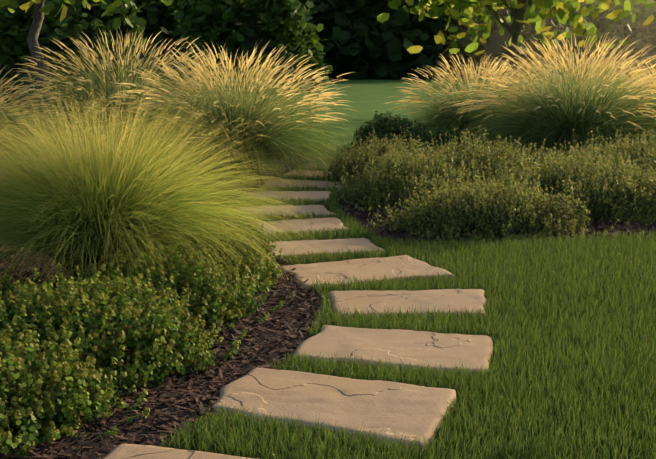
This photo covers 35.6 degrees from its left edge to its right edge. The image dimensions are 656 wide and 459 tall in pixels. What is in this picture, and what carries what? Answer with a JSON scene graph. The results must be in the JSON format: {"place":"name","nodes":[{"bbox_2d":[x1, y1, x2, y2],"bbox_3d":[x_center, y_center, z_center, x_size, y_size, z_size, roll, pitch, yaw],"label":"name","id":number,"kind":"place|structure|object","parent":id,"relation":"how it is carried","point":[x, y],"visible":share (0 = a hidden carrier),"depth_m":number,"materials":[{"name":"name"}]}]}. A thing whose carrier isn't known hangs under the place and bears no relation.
{"place":"outdoors","nodes":[
{"label":"outdoors","id":0,"kind":"place"},
{"bbox_2d":[0,64,64,165],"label":"grass","id":1,"kind":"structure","parent":0,"point":[4,105],"depth_m":11.24,"materials":[{"name":"plant"}]},
{"bbox_2d":[2,26,239,156],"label":"grass","id":2,"kind":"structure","parent":0,"point":[106,83],"depth_m":11.79,"materials":[{"name":"green plant"}]},
{"bbox_2d":[101,41,364,187],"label":"grass","id":3,"kind":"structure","parent":0,"point":[287,137],"depth_m":9.84,"materials":[{"name":"plant"}]},
{"bbox_2d":[1,79,655,458],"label":"lawn","id":4,"kind":"structure","parent":0,"point":[368,98],"depth_m":20.88,"materials":[{"name":"green plant"}]},
{"bbox_2d":[0,0,152,106],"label":"bush","id":5,"kind":"object","parent":4,"relation":"on","point":[15,26],"depth_m":22.65,"materials":[{"name":"green plant"}]},
{"bbox_2d":[0,0,171,134],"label":"tree","id":6,"kind":"object","parent":4,"relation":"on","point":[34,31],"depth_m":15.13,"materials":[{"name":"brown plant"}]},
{"bbox_2d":[16,0,164,75],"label":"shrub","id":7,"kind":"object","parent":4,"relation":"on","point":[148,25],"depth_m":45.31,"materials":[{"name":"green plant"}]},
{"bbox_2d":[0,63,329,300],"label":"ornamental grass","id":8,"kind":"object","parent":4,"relation":"on","point":[83,207],"depth_m":5.12,"materials":[{"name":"green plant"}]},
{"bbox_2d":[134,0,324,79],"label":"hedge","id":9,"kind":"object","parent":4,"relation":"on","point":[159,15],"depth_m":44.21,"materials":[{"name":"green plant"}]},
{"bbox_2d":[161,0,332,95],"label":"bush","id":10,"kind":"object","parent":4,"relation":"on","point":[284,21],"depth_m":28.40,"materials":[{"name":"plant"}]},
{"bbox_2d":[102,156,492,458],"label":"stepping stones","id":11,"kind":"object","parent":4,"relation":"on","point":[398,409],"visible":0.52,"depth_m":4.09,"materials":[{"name":"beige stone"}]},
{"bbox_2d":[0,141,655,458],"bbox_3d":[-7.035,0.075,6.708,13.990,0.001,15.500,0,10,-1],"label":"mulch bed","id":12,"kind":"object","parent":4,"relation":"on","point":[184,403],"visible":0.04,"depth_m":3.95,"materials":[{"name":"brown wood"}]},
{"bbox_2d":[0,124,39,200],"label":"ornamental grass","id":13,"kind":"object","parent":12,"relation":"on","point":[10,154],"depth_m":6.33,"materials":[{"name":"green plant"}]},
{"bbox_2d":[0,372,43,427],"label":"sedum shrubs","id":14,"kind":"object","parent":12,"relation":"on","point":[14,395],"depth_m":3.37,"materials":[{"name":"green plant"}]},
{"bbox_2d":[33,312,149,367],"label":"sedum shrubs","id":15,"kind":"object","parent":12,"relation":"on","point":[100,336],"visible":0.02,"depth_m":3.98,"materials":[{"name":"green plant"}]},
{"bbox_2d":[0,213,283,458],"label":"sedum shrubs","id":16,"kind":"object","parent":12,"relation":"on","point":[104,289],"depth_m":3.93,"materials":[{"name":"green plant"}]},
{"bbox_2d":[139,277,192,304],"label":"sedum shrubs","id":17,"kind":"object","parent":12,"relation":"on","point":[179,295],"visible":0.02,"depth_m":4.67,"materials":[{"name":"green plant"}]},
{"bbox_2d":[314,122,655,241],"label":"heather shrubs","id":18,"kind":"object","parent":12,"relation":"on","point":[591,163],"depth_m":7.76,"materials":[{"name":"green plant"}]},
{"bbox_2d":[430,200,544,236],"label":"heather shrubs","id":19,"kind":"object","parent":12,"relation":"on","point":[493,215],"visible":0.21,"depth_m":6.92,"materials":[{"name":"green plant"}]},
{"bbox_2d":[297,0,456,79],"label":"hedge","id":20,"kind":"object","parent":4,"relation":"on","point":[392,55],"depth_m":44.88,"materials":[{"name":"green plant"}]},
{"bbox_2d":[151,143,655,458],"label":"lawn","id":21,"kind":"structure","parent":4,"relation":"on","point":[593,255],"depth_m":4.14,"materials":[{"name":"green plant"}]},
{"bbox_2d":[337,135,655,245],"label":"mulch bed","id":22,"kind":"object","parent":4,"relation":"on","point":[621,223],"depth_m":7.22,"materials":[{"name":"brown wood"}]},
{"bbox_2d":[365,131,412,146],"bbox_3d":[0.734,-0.985,11.980,0.776,0.390,0.704,0,10,-1],"label":"box shrub","id":23,"kind":"object","parent":22,"relation":"on","point":[396,135],"visible":0.06,"depth_m":11.79,"materials":[{"name":"green plant"}]},
{"bbox_2d":[381,174,441,204],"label":"heather shrubs","id":24,"kind":"object","parent":22,"relation":"on","point":[407,192],"visible":0.04,"depth_m":8.06,"materials":[{"name":"green plant"}]},
{"bbox_2d":[343,111,481,153],"bbox_3d":[0.953,-1.065,11.762,1.162,0.588,1.721,-10,14,-44],"label":"box shrub","id":25,"kind":"object","parent":22,"relation":"on","point":[422,137],"depth_m":11.69,"materials":[{"name":"green plant"}]},
{"bbox_2d":[384,53,565,153],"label":"grass","id":26,"kind":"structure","parent":22,"relation":"on","point":[446,117],"depth_m":12.87,"materials":[{"name":"beige plant"}]},
{"bbox_2d":[455,163,496,178],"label":"heather shrubs","id":27,"kind":"object","parent":22,"relation":"on","point":[478,167],"depth_m":8.78,"materials":[{"name":"green plant"}]},
{"bbox_2d":[445,30,655,157],"bbox_3d":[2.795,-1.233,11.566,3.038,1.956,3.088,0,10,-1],"label":"grass","id":28,"kind":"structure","parent":22,"relation":"on","point":[560,114],"depth_m":11.20,"materials":[{"name":"green plant"}]},
{"bbox_2d":[543,178,649,216],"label":"heather shrubs","id":29,"kind":"object","parent":22,"relation":"on","point":[602,198],"visible":0.04,"depth_m":7.68,"materials":[{"name":"green plant"}]},
{"bbox_2d":[590,59,655,141],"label":"grass","id":30,"kind":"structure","parent":22,"relation":"on","point":[638,90],"depth_m":12.23,"materials":[{"name":"plant"}]},
{"bbox_2d":[432,0,570,78],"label":"wall","id":31,"kind":"structure","parent":4,"relation":"on","point":[463,43],"depth_m":46.74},
{"bbox_2d":[377,0,655,88],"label":"tree","id":32,"kind":"object","parent":4,"relation":"on","point":[563,12],"depth_m":20.10,"materials":[{"name":"green plant"}]},
{"bbox_2d":[535,0,655,46],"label":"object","id":33,"kind":"object","parent":4,"relation":"on","point":[587,4],"depth_m":51.33,"materials":[{"name":"green plant"}]},
{"bbox_2d":[553,0,655,81],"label":"wall","id":34,"kind":"structure","parent":4,"relation":"on","point":[604,27],"depth_m":42.51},
{"bbox_2d":[419,0,655,91],"label":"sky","id":35,"kind":"structure","parent":0,"point":[419,0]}
]}

